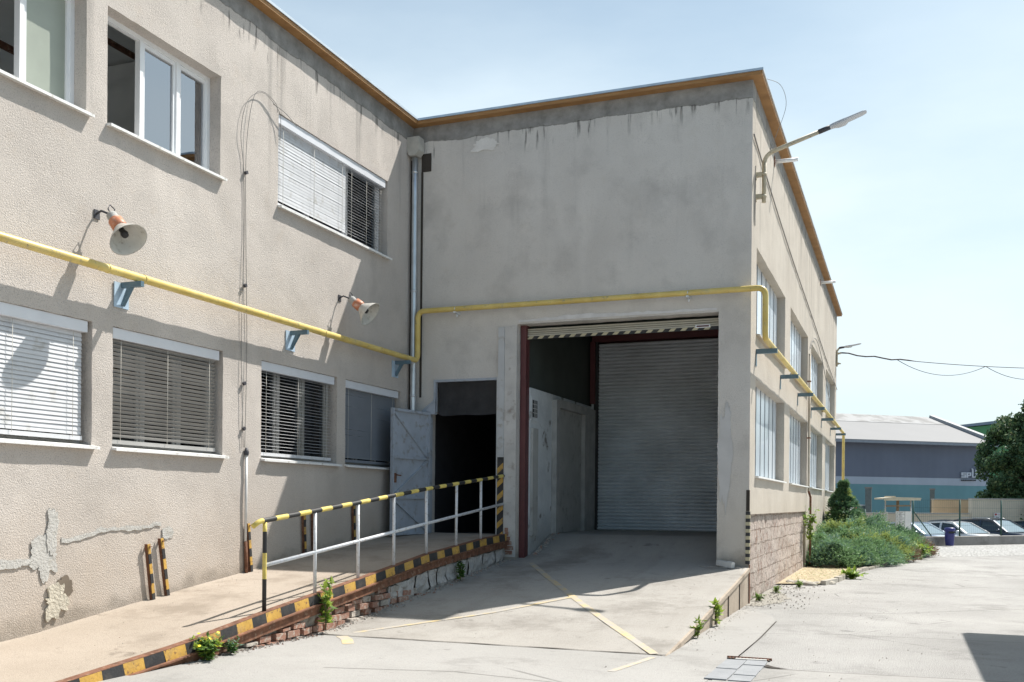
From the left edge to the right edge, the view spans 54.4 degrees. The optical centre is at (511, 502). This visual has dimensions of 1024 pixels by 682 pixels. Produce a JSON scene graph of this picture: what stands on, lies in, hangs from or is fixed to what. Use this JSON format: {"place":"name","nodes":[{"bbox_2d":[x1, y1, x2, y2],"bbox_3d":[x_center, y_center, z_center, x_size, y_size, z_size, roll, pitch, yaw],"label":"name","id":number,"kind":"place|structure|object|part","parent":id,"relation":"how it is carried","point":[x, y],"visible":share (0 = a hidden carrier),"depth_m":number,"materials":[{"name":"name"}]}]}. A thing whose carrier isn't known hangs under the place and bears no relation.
{"place":"outdoors","nodes":[
{"label":"outdoors","id":0,"kind":"place"},
{"bbox_2d":[99,609,774,681],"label":"concrete apron","id":1,"kind":"object","parent":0,"point":[313,659],"visible":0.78,"depth_m":9.57,"materials":[{"name":"grey concrete"}]},
{"bbox_2d":[189,631,224,660],"bbox_3d":[-2.946,1.377,9.618,0.337,0.298,0.427,1,0,-23],"label":"flowering weed","id":2,"kind":"object","parent":1,"relation":"on","point":[207,646],"visible":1,"depth_m":9.55,"materials":[{"name":"green plant"}]},
{"bbox_2d":[219,636,242,653],"bbox_3d":[-2.830,1.423,9.941,0.265,0.179,0.209,1,0,-30],"label":"dry weed","id":3,"kind":"object","parent":1,"relation":"on","point":[231,647],"visible":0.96,"depth_m":9.93,"materials":[{"name":"green plant"}]},
{"bbox_2d":[0,532,494,681],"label":"ramp","id":4,"kind":"structure","parent":1,"relation":"on","point":[63,651],"depth_m":10.82,"materials":[{"name":"grey concrete"}]},
{"bbox_2d":[144,544,154,599],"bbox_3d":[-4.212,0.826,11.588,0.081,0.696,0.152,1,0,22],"label":"guard post","id":5,"kind":"object","parent":4,"relation":"on","point":[150,577],"visible":0.94,"depth_m":11.57,"materials":[{"name":"yellow metal"}]},
{"bbox_2d":[158,538,169,595],"bbox_3d":[-4.125,0.787,11.807,0.081,0.738,0.182,1,0,22],"label":"guard post","id":6,"kind":"object","parent":4,"relation":"on","point":[163,566],"visible":0.95,"depth_m":11.79,"materials":[{"name":"yellow metal"}]},
{"bbox_2d":[247,523,252,571],"bbox_3d":[-3.520,0.613,13.337,0.081,0.675,0.132,1,0,22],"label":"guard post","id":7,"kind":"object","parent":4,"relation":"on","point":[250,561],"visible":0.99,"depth_m":13.33,"materials":[{"name":"yellow metal"}]},
{"bbox_2d":[301,515,306,553],"bbox_3d":[-3.037,0.462,14.549,0.089,0.643,0.076,1,0,-15],"label":"guard post","id":8,"kind":"object","parent":4,"relation":"on","point":[304,542],"visible":0.79,"depth_m":14.54,"materials":[{"name":"black metal"}]},
{"bbox_2d":[311,514,312,550],"bbox_3d":[-2.948,0.438,14.784,0.081,0.632,0.082,1,0,22],"label":"guard post","id":9,"kind":"object","parent":4,"relation":"on","point":[312,532],"visible":0.27,"depth_m":14.76,"materials":[{"name":"brown metal"}]},
{"bbox_2d":[351,506,355,540],"bbox_3d":[-2.521,0.322,15.863,0.081,0.672,0.082,1,0,22],"label":"guard post","id":10,"kind":"object","parent":4,"relation":"on","point":[353,508],"visible":0.77,"depth_m":15.85,"materials":[{"name":"metal"}]},
{"bbox_2d":[251,474,504,610],"bbox_3d":[-1.458,0.348,13.813,0.094,1.690,7.004,1,0,22],"label":"handrail","id":11,"kind":"object","parent":4,"relation":"on","point":[315,551],"visible":0.99,"depth_m":12.53,"materials":[{"name":"white metal"}]},
{"bbox_2d":[337,636,353,643],"bbox_3d":[-1.847,1.526,11.085,0.153,0.001,0.666,1,0,-16],"label":"yellow marking","id":12,"kind":"object","parent":1,"relation":"on","point":[346,640],"visible":1,"depth_m":11.06,"materials":[{"name":"yellow paint"}]},
{"bbox_2d":[329,667,548,681],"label":"yard joint","id":13,"kind":"object","parent":1,"relation":"on","point":[427,670],"visible":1,"depth_m":9.11,"materials":[{"name":"grey concrete"}]},
{"bbox_2d":[609,657,655,671],"bbox_3d":[1.163,1.554,9.588,0.074,0.001,1.013,1,0,31],"label":"yellow marking","id":14,"kind":"object","parent":1,"relation":"on","point":[628,665],"visible":1,"depth_m":9.55,"materials":[{"name":"yellow paint"}]},
{"bbox_2d":[689,615,706,637],"bbox_3d":[2.139,1.433,11.502,0.174,0.276,0.179,1,0,-33],"label":"weed","id":15,"kind":"object","parent":1,"relation":"on","point":[699,627],"visible":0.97,"depth_m":11.51,"materials":[{"name":"green plant"}]},
{"bbox_2d":[708,597,724,625],"bbox_3d":[2.581,1.382,12.640,0.228,0.384,0.228,1,0,8],"label":"weed","id":16,"kind":"object","parent":1,"relation":"on","point":[717,608],"visible":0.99,"depth_m":12.62,"materials":[{"name":"green plant"}]},
{"bbox_2d":[318,530,747,655],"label":"driveway","id":17,"kind":"structure","parent":0,"point":[648,563],"depth_m":13.48,"materials":[{"name":"concrete"}]},
{"bbox_2d":[317,576,337,629],"bbox_3d":[-2.164,1.165,11.581,0.222,0.631,0.278,1,0,22],"label":"tall weed","id":18,"kind":"object","parent":17,"relation":"on","point":[326,605],"visible":1,"depth_m":11.59,"materials":[{"name":"green plant"}]},
{"bbox_2d":[353,596,576,632],"bbox_3d":[-0.457,1.393,12.540,3.375,0.269,0.170,1,0,-36],"label":"yellow marking","id":19,"kind":"object","parent":17,"relation":"on","point":[466,615],"visible":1,"depth_m":12.46,"materials":[{"name":"yellow paint"}]},
{"bbox_2d":[329,634,662,654],"bbox_3d":[-0.313,1.535,10.833,4.003,0.001,0.040,1,0,20],"label":"expansion joint","id":20,"kind":"object","parent":17,"relation":"on","point":[498,644],"visible":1,"depth_m":10.78,"materials":[{"name":"grey concrete"}]},
{"bbox_2d":[529,563,657,653],"bbox_3d":[0.871,1.277,13.393,0.129,0.539,6.489,1,0,-10],"label":"yellow marking","id":21,"kind":"object","parent":17,"relation":"on","point":[633,639],"visible":1,"depth_m":12.32,"materials":[{"name":"yellow paint"}]},
{"bbox_2d":[665,567,749,655],"bbox_3d":[2.464,1.322,12.874,0.365,0.639,5.865,1,0,22],"label":"driveway edge","id":22,"kind":"object","parent":17,"relation":"on","point":[734,598],"visible":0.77,"depth_m":13.75,"materials":[{"name":"concrete"}]},
{"bbox_2d":[716,560,734,567],"bbox_3d":[3.338,0.961,15.580,0.085,0.115,0.307,1,0,-40],"label":"broken kerbstone","id":23,"kind":"object","parent":17,"relation":"on","point":[728,564],"visible":1,"depth_m":15.53,"materials":[{"name":"grey concrete"}]},
{"bbox_2d":[164,555,1023,681],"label":"yard","id":24,"kind":"structure","parent":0,"point":[793,638],"depth_m":13.15,"materials":[{"name":"concrete"}]},
{"bbox_2d":[55,534,507,681],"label":"retaining wall","id":25,"kind":"structure","parent":24,"relation":"on","point":[354,599],"depth_m":11.97,"materials":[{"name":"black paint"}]},
{"bbox_2d":[455,559,465,580],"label":"wall weed","id":26,"kind":"object","parent":25,"relation":"attached to","point":[461,571],"depth_m":15.06,"materials":[{"name":"green plant"}]},
{"bbox_2d":[0,0,842,641],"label":"industrial building","id":27,"kind":"structure","parent":24,"relation":"on","point":[122,436],"depth_m":15.64,"materials":[{"name":"paint"}]},
{"bbox_2d":[0,0,94,116],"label":"window","id":28,"kind":"structure","parent":27,"relation":"in","point":[44,30],"depth_m":10.42,"materials":[{"name":"white plastic"}]},
{"bbox_2d":[0,302,99,448],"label":"window","id":29,"kind":"structure","parent":27,"relation":"in","point":[40,351],"depth_m":10.24,"materials":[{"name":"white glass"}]},
{"bbox_2d":[94,205,146,254],"bbox_3d":[-4.241,-2.945,10.680,0.635,0.563,0.414,1,0,22],"label":"wall lamp","id":30,"kind":"object","parent":27,"relation":"attached to","point":[127,239],"visible":1,"depth_m":10.71,"materials":[{"name":"white metal"}]},
{"bbox_2d":[106,16,226,180],"bbox_3d":[-4.164,-4.801,11.911,0.315,1.335,2.010,1,0,22],"label":"window","id":31,"kind":"structure","parent":27,"relation":"in","point":[172,98],"depth_m":12.18,"materials":[{"name":"white plastic"}]},
{"bbox_2d":[111,327,228,458],"bbox_3d":[-4.158,-1.266,12.009,0.315,1.385,1.980,1,0,22],"label":"window","id":32,"kind":"structure","parent":27,"relation":"in","point":[162,388],"depth_m":11.95,"materials":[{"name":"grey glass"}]},
{"bbox_2d":[244,448,248,572],"bbox_3d":[-3.547,0.128,13.284,0.069,1.722,0.079,1,0,22],"label":"conduit","id":33,"kind":"object","parent":27,"relation":"attached to","point":[246,452],"visible":0.93,"depth_m":13.26,"materials":[{"name":"metal"}]},
{"bbox_2d":[241,91,296,447],"bbox_3d":[-3.357,-3.158,13.656,0.063,4.855,1.188,1,0,25],"label":"hanging cable","id":34,"kind":"object","parent":27,"relation":"hanging from","point":[245,172],"visible":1,"depth_m":13.23,"materials":[{"name":"grey metal"}]},
{"bbox_2d":[260,361,341,466],"bbox_3d":[-3.144,-1.256,14.581,0.315,1.385,2.010,1,0,22],"label":"window","id":35,"kind":"structure","parent":27,"relation":"in","point":[294,402],"depth_m":14.63,"materials":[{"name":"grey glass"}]},
{"bbox_2d":[277,115,391,259],"bbox_3d":[-2.763,-4.788,15.465,0.315,1.335,3.230,1,0,22],"label":"window","id":36,"kind":"structure","parent":27,"relation":"in","point":[319,185],"depth_m":15.27,"materials":[{"name":"white plastic"}]},
{"bbox_2d":[338,292,379,325],"bbox_3d":[-2.364,-3.002,15.405,0.659,0.534,0.414,1,0,22],"label":"wall lamp","id":37,"kind":"object","parent":27,"relation":"attached to","point":[368,312],"visible":1,"depth_m":15.38,"materials":[{"name":"white metal"}]},
{"bbox_2d":[345,380,397,469],"bbox_3d":[-2.357,-1.249,16.576,0.315,1.385,1.900,1,0,22],"label":"window","id":38,"kind":"structure","parent":27,"relation":"in","point":[367,407],"depth_m":16.49,"materials":[{"name":"grey glass"}]},
{"bbox_2d":[390,407,430,535],"bbox_3d":[-1.728,-0.516,17.128,0.100,2.160,1.046,1,0,32],"label":"door leaf","id":39,"kind":"structure","parent":27,"relation":"in","point":[410,431],"depth_m":17.12,"materials":[{"name":"grey metal"}]},
{"bbox_2d":[0,231,845,515],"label":"gas pipe","id":40,"kind":"object","parent":27,"relation":"attached to","point":[123,291],"visible":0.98,"depth_m":15.31,"materials":[{"name":"yellow metal"}]},
{"bbox_2d":[530,396,537,421],"bbox_3d":[0.399,-1.636,17.415,0.037,0.420,0.340,1,0,22],"label":"sign","id":41,"kind":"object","parent":27,"relation":"in","point":[534,400],"depth_m":17.34,"materials":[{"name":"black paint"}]},
{"bbox_2d":[745,490,749,603],"bbox_3d":[3.698,0.694,15.601,0.070,1.780,0.080,1,0,22],"label":"corner guard","id":42,"kind":"object","parent":27,"relation":"attached to","point":[747,549],"visible":1,"depth_m":15.57,"materials":[{"name":"black paint"}]},
{"bbox_2d":[755,387,786,482],"bbox_3d":[4.645,-1.202,18.088,0.245,1.610,4.150,1,0,22],"label":"window","id":43,"kind":"structure","parent":27,"relation":"in","point":[765,411],"depth_m":18.47,"materials":[{"name":"white glass"}]},
{"bbox_2d":[756,265,786,368],"bbox_3d":[4.666,-3.412,18.088,0.245,1.430,4.150,1,0,22],"label":"window","id":44,"kind":"structure","parent":27,"relation":"in","point":[761,280],"depth_m":18.74,"materials":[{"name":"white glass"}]},
{"bbox_2d":[768,79,785,149],"bbox_3d":[4.224,-6.012,16.093,0.165,1.506,0.692,1,0,45],"label":"lightning wire","id":45,"kind":"object","parent":27,"relation":"attached to","point":[784,112],"visible":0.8,"depth_m":16.25,"materials":[{"name":"grey metal"}]},
{"bbox_2d":[774,155,797,166],"bbox_3d":[4.963,-6.215,18.061,0.440,0.180,0.120,1,0,22],"label":"outlet pipe","id":46,"kind":"object","parent":27,"relation":"attached to","point":[786,160],"visible":0.94,"depth_m":18.04,"materials":[{"name":"white plastic"}]},
{"bbox_2d":[753,134,836,388],"bbox_3d":[7.579,-4.855,25.205,0.035,1.771,20.682,1,0,22],"label":"wall cable","id":47,"kind":"object","parent":27,"relation":"attached to","point":[790,251],"depth_m":20.33,"materials":[{"name":"grey metal"}]},
{"bbox_2d":[790,321,806,392],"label":"window","id":48,"kind":"structure","parent":27,"relation":"in","point":[795,338],"depth_m":23.38,"materials":[{"name":"white glass"}]},
{"bbox_2d":[789,415,808,487],"bbox_3d":[6.514,-1.185,22.828,0.245,1.610,4.060,1,0,22],"label":"window","id":49,"kind":"structure","parent":27,"relation":"in","point":[795,426],"depth_m":23.39,"materials":[{"name":"white glass"}]},
{"bbox_2d":[807,354,811,563],"bbox_3d":[7.351,-1.082,24.611,0.129,5.200,0.088,1,0,22],"label":"drain pipe","id":50,"kind":"object","parent":27,"relation":"attached to","point":[809,437],"visible":0.82,"depth_m":24.60,"materials":[{"name":"metal"}]},
{"bbox_2d":[755,110,866,221],"bbox_3d":[4.684,-5.229,15.642,1.668,1.644,0.200,1,0,22],"label":"street lamp","id":51,"kind":"object","parent":27,"relation":"attached to","point":[833,125],"visible":1,"depth_m":15.74,"materials":[{"name":"grey metal"}]},
{"bbox_2d":[803,507,820,543],"bbox_3d":[7.239,0.545,24.242,0.398,0.944,0.444,1,0,-17],"label":"climbing weed","id":52,"kind":"object","parent":27,"relation":"attached to","point":[809,536],"visible":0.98,"depth_m":24.20,"materials":[{"name":"green plant"}]},
{"bbox_2d":[810,431,823,489],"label":"window","id":53,"kind":"structure","parent":27,"relation":"in","point":[813,441],"depth_m":28.21,"materials":[{"name":"white glass"}]},
{"bbox_2d":[811,354,823,411],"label":"window","id":54,"kind":"structure","parent":27,"relation":"in","point":[813,362],"depth_m":28.06,"materials":[{"name":"white glass"}]},
{"bbox_2d":[810,338,834,418],"bbox_3d":[9.311,-3.546,29.611,0.041,1.580,9.806,1,0,22],"label":"wall cable","id":55,"kind":"object","parent":27,"relation":"attached to","point":[824,371],"depth_m":29.00,"materials":[{"name":"grey rubber"}]},
{"bbox_2d":[820,279,835,285],"bbox_3d":[8.833,-6.179,27.876,0.440,0.180,0.120,1,0,22],"label":"outlet pipe","id":56,"kind":"object","parent":27,"relation":"attached to","point":[824,282],"visible":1,"depth_m":27.87,"materials":[{"name":"white plastic"}]},
{"bbox_2d":[825,443,833,492],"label":"window","id":57,"kind":"structure","parent":27,"relation":"in","point":[827,448],"depth_m":33.06,"materials":[{"name":"white glass"}]},
{"bbox_2d":[825,378,834,425],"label":"window","id":58,"kind":"structure","parent":27,"relation":"in","point":[828,384],"depth_m":33.14,"materials":[{"name":"white glass"}]},
{"bbox_2d":[836,343,860,366],"bbox_3d":[11.644,-4.922,34.449,0.837,1.158,0.200,1,0,22],"label":"street lamp","id":59,"kind":"object","parent":27,"relation":"attached to","point":[838,353],"visible":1,"depth_m":34.52,"materials":[{"name":"grey metal"}]},
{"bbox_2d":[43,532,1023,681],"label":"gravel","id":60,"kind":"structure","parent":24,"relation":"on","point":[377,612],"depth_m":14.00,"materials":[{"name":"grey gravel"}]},
{"bbox_2d":[704,656,784,681],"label":"drain cover","id":61,"kind":"object","parent":24,"relation":"on","point":[739,668],"visible":1,"depth_m":9.32,"materials":[{"name":"concrete"}]},
{"bbox_2d":[740,621,776,654],"bbox_3d":[2.913,1.573,11.667,0.036,0.001,3.350,1,0,21],"label":"yard joint","id":62,"kind":"object","parent":24,"relation":"on","point":[757,640],"visible":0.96,"depth_m":11.26,"materials":[{"name":"grey concrete"}]},
{"bbox_2d":[745,584,790,605],"bbox_3d":[4.639,1.587,17.328,0.649,0.001,4.650,1,0,22],"label":"dirt strip","id":63,"kind":"object","parent":24,"relation":"on","point":[774,600],"visible":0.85,"depth_m":16.28,"materials":[{"name":"grey gravel"}]},
{"bbox_2d":[754,591,763,600],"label":"grass tuft","id":64,"kind":"object","parent":63,"relation":"on","point":[758,597],"visible":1,"depth_m":15.99,"materials":[{"name":"green plant"}]},
{"bbox_2d":[772,585,781,592],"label":"grass tuft","id":65,"kind":"object","parent":63,"relation":"on","point":[776,589],"visible":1,"depth_m":17.45,"materials":[{"name":"green plant"}]},
{"bbox_2d":[795,579,802,586],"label":"grass tuft","id":66,"kind":"object","parent":24,"relation":"on","point":[799,584],"visible":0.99,"depth_m":18.77,"materials":[{"name":"green plant"}]},
{"bbox_2d":[786,579,835,585],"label":"broken kerb","id":67,"kind":"structure","parent":24,"relation":"on","point":[808,583],"depth_m":19.37,"materials":[{"name":"grey concrete"}]},
{"bbox_2d":[776,563,872,583],"bbox_3d":[9.529,1.613,26.687,2.800,0.010,17.050,1,0,22],"label":"planting bed","id":68,"kind":"object","parent":24,"relation":"on","point":[824,567],"visible":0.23,"depth_m":22.50,"materials":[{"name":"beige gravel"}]},
{"bbox_2d":[804,526,885,567],"bbox_3d":[8.323,1.133,25.366,2.276,1.068,3.170,1,0,22],"label":"juniper","id":69,"kind":"object","parent":68,"relation":"on","point":[833,549],"visible":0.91,"depth_m":24.57,"materials":[{"name":"green plant"}]},
{"bbox_2d":[824,478,870,524],"bbox_3d":[9.912,0.463,29.815,1.967,2.432,2.021,1,0,-36],"label":"juniper","id":70,"kind":"object","parent":68,"relation":"on","point":[836,505],"visible":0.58,"depth_m":29.71,"materials":[{"name":"green plant"}]},
{"bbox_2d":[816,512,881,541],"bbox_3d":[9.342,0.948,27.938,2.505,1.414,3.851,1,0,22],"label":"juniper","id":71,"kind":"object","parent":68,"relation":"on","point":[830,526],"visible":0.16,"depth_m":27.51,"materials":[{"name":"green plant"}]},
{"bbox_2d":[821,523,908,566],"bbox_3d":[9.283,1.094,26.489,2.406,1.265,3.849,1,0,22],"label":"juniper","id":72,"kind":"object","parent":68,"relation":"on","point":[891,554],"visible":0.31,"depth_m":25.81,"materials":[{"name":"green plant"}]},
{"bbox_2d":[838,509,899,530],"bbox_3d":[10.866,0.936,31.216,2.868,1.470,3.860,1,0,22],"label":"juniper","id":73,"kind":"object","parent":68,"relation":"on","point":[875,519],"visible":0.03,"depth_m":30.86,"materials":[{"name":"green plant"}]},
{"bbox_2d":[868,522,923,561],"bbox_3d":[10.538,1.110,28.590,2.484,1.206,3.785,1,0,22],"label":"juniper","id":74,"kind":"object","parent":68,"relation":"on","point":[909,547],"visible":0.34,"depth_m":27.63,"materials":[{"name":"green plant"}]},
{"bbox_2d":[891,521,929,542],"bbox_3d":[11.875,1.142,31.155,2.546,1.171,3.473,1,0,22],"label":"juniper","id":75,"kind":"object","parent":68,"relation":"on","point":[898,527],"visible":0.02,"depth_m":31.31,"materials":[{"name":"green plant"}]},
{"bbox_2d":[906,532,939,557],"bbox_3d":[12.178,1.317,30.704,1.943,0.882,3.233,1,0,22],"label":"juniper","id":76,"kind":"object","parent":68,"relation":"on","point":[926,543],"visible":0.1,"depth_m":30.20,"materials":[{"name":"green plant"}]},
{"bbox_2d":[839,565,867,578],"bbox_3d":[7.213,1.510,21.045,0.553,0.383,0.495,1,0,-7],"label":"kerb weed","id":77,"kind":"object","parent":24,"relation":"on","point":[851,573],"visible":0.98,"depth_m":21.03,"materials":[{"name":"green plant"}]},
{"bbox_2d":[821,558,910,584],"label":"kerb","id":78,"kind":"structure","parent":24,"relation":"on","point":[839,578],"depth_m":20.95,"materials":[{"name":"grey concrete"}]},
{"bbox_2d":[767,668,1003,681],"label":"yard joint","id":79,"kind":"object","parent":24,"relation":"on","point":[887,675],"visible":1,"depth_m":9.11,"materials":[{"name":"grey"}]},
{"bbox_2d":[874,496,920,530],"bbox_3d":[13.354,0.725,34.485,1.300,1.895,0.870,1,0,0],"label":"shelter","id":80,"kind":"object","parent":24,"relation":"on","point":[902,516],"visible":0.59,"depth_m":34.46,"materials":[{"name":"beige paint"}]},
{"bbox_2d":[829,609,1018,613],"bbox_3d":[6.915,1.610,14.761,5.995,0.001,0.512,1,0,-6],"label":"yard joint","id":81,"kind":"object","parent":24,"relation":"on","point":[921,612],"visible":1,"depth_m":14.27,"materials":[{"name":"grey concrete"}]},
{"bbox_2d":[916,543,934,558],"bbox_3d":[11.846,1.434,29.118,0.954,0.536,0.628,1,0,15],"label":"kerb weed","id":82,"kind":"object","parent":24,"relation":"on","point":[923,550],"visible":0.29,"depth_m":29.00,"materials":[{"name":"green plant"}]},
{"bbox_2d":[271,0,1023,424],"label":"sky","id":83,"kind":"structure","parent":0,"point":[915,203],"materials":[{"name":"blue"}]},
{"bbox_2d":[711,668,998,681],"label":"concrete apron","id":84,"kind":"object","parent":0,"point":[771,675],"visible":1,"depth_m":8.92,"materials":[{"name":"grey concrete"}]},
{"bbox_2d":[865,487,871,511],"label":"gate pillar","id":85,"kind":"structure","parent":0,"point":[868,499],"depth_m":59.83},
{"bbox_2d":[862,512,969,521],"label":"boundary wall","id":86,"kind":"structure","parent":0,"point":[933,516],"depth_m":55.66,"materials":[{"name":"beige concrete"}]},
{"bbox_2d":[835,413,998,512],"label":"factory hall","id":87,"kind":"structure","parent":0,"point":[905,456],"depth_m":80.19,"materials":[{"name":"grey metal"}]},
{"bbox_2d":[961,468,981,480],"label":"hall sign","id":88,"kind":"object","parent":87,"relation":"attached to","point":[964,475],"visible":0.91,"depth_m":81.40,"materials":[{"name":"white plastic"}]},
{"bbox_2d":[929,488,934,512],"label":"gate pillar","id":89,"kind":"structure","parent":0,"point":[932,493],"depth_m":59.89,"materials":[{"name":"grey concrete"}]},
{"bbox_2d":[931,499,967,512],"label":"boundary wall","id":90,"kind":"structure","parent":0,"point":[944,505],"depth_m":58.55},
{"bbox_2d":[934,544,1023,556],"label":"cobblestone area","id":91,"kind":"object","parent":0,"point":[980,550],"visible":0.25,"depth_m":35.18,"materials":[{"name":"grey stone"}]},
{"bbox_2d":[944,527,954,545],"bbox_3d":[17.144,1.330,38.996,0.408,0.715,0.408,1,0,22],"label":"litter bin","id":92,"kind":"object","parent":91,"relation":"on","point":[949,533],"visible":1,"depth_m":38.85,"materials":[{"name":"blue plastic"}]},
{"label":"utility pole","id":93,"kind":"object","parent":91,"relation":"on","visible":0},
{"bbox_2d":[839,352,1023,379],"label":"overhead cable","id":94,"kind":"object","parent":93,"relation":"attached to","point":[927,362],"visible":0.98,"depth_m":35.81,"materials":[{"name":"black rubber"}]},
{"bbox_2d":[961,421,1010,492],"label":"green hall","id":95,"kind":"structure","parent":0,"point":[982,427],"depth_m":119.44,"materials":[{"name":"green metal"}]},
{"label":"ground","id":96,"kind":"structure","parent":0,"visible":0},
{"bbox_2d":[888,522,957,535],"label":"parked car","id":97,"kind":"object","parent":96,"relation":"on","point":[935,530],"visible":0.09,"depth_m":43.88,"materials":[{"name":"silver metal"}]},
{"bbox_2d":[928,519,953,521],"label":"parked car","id":98,"kind":"object","parent":96,"relation":"on","point":[941,520],"visible":0.03,"depth_m":50.34,"materials":[{"name":"grey paint"}]},
{"bbox_2d":[926,521,999,535],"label":"parked car","id":99,"kind":"object","parent":96,"relation":"on","point":[966,528],"visible":0.2,"depth_m":44.96,"materials":[{"name":"white paint"}]},
{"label":"side window","id":100,"kind":"part","parent":99,"relation":"part of","materials":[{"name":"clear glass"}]},
{"bbox_2d":[918,535,1023,545],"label":"wall","id":101,"kind":"structure","parent":96,"relation":"on","point":[983,540],"depth_m":40.36,"materials":[{"name":"concrete"}]},
{"bbox_2d":[864,500,1023,536],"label":"wire fence","id":102,"kind":"object","parent":101,"relation":"on","point":[924,526],"visible":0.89,"depth_m":39.90,"materials":[{"name":"metal"}]},
{"bbox_2d":[954,518,1023,534],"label":"parked car","id":103,"kind":"object","parent":96,"relation":"on","point":[987,524],"visible":0.22,"depth_m":46.53,"materials":[{"name":"blue paint"}]},
{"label":"side window","id":104,"kind":"part","parent":103,"relation":"part of","materials":[{"name":"glass"}]},
{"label":"side window","id":105,"kind":"part","parent":103,"relation":"part of","materials":[{"name":"black glass"}]},
{"bbox_2d":[968,498,1023,520],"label":"boundary wall","id":106,"kind":"structure","parent":96,"relation":"on","point":[987,509],"depth_m":56.67,"materials":[{"name":"grey concrete"}]},
{"bbox_2d":[973,399,1023,519],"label":"tree","id":107,"kind":"object","parent":96,"relation":"on","point":[1008,432],"visible":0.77,"depth_m":59.67,"materials":[{"name":"green plant"}]},
{"bbox_2d":[1013,521,1023,527],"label":"parked car","id":108,"kind":"object","parent":96,"relation":"on","point":[1020,523],"visible":0.03,"depth_m":51.05,"materials":[{"name":"blue paint"}]}
]}

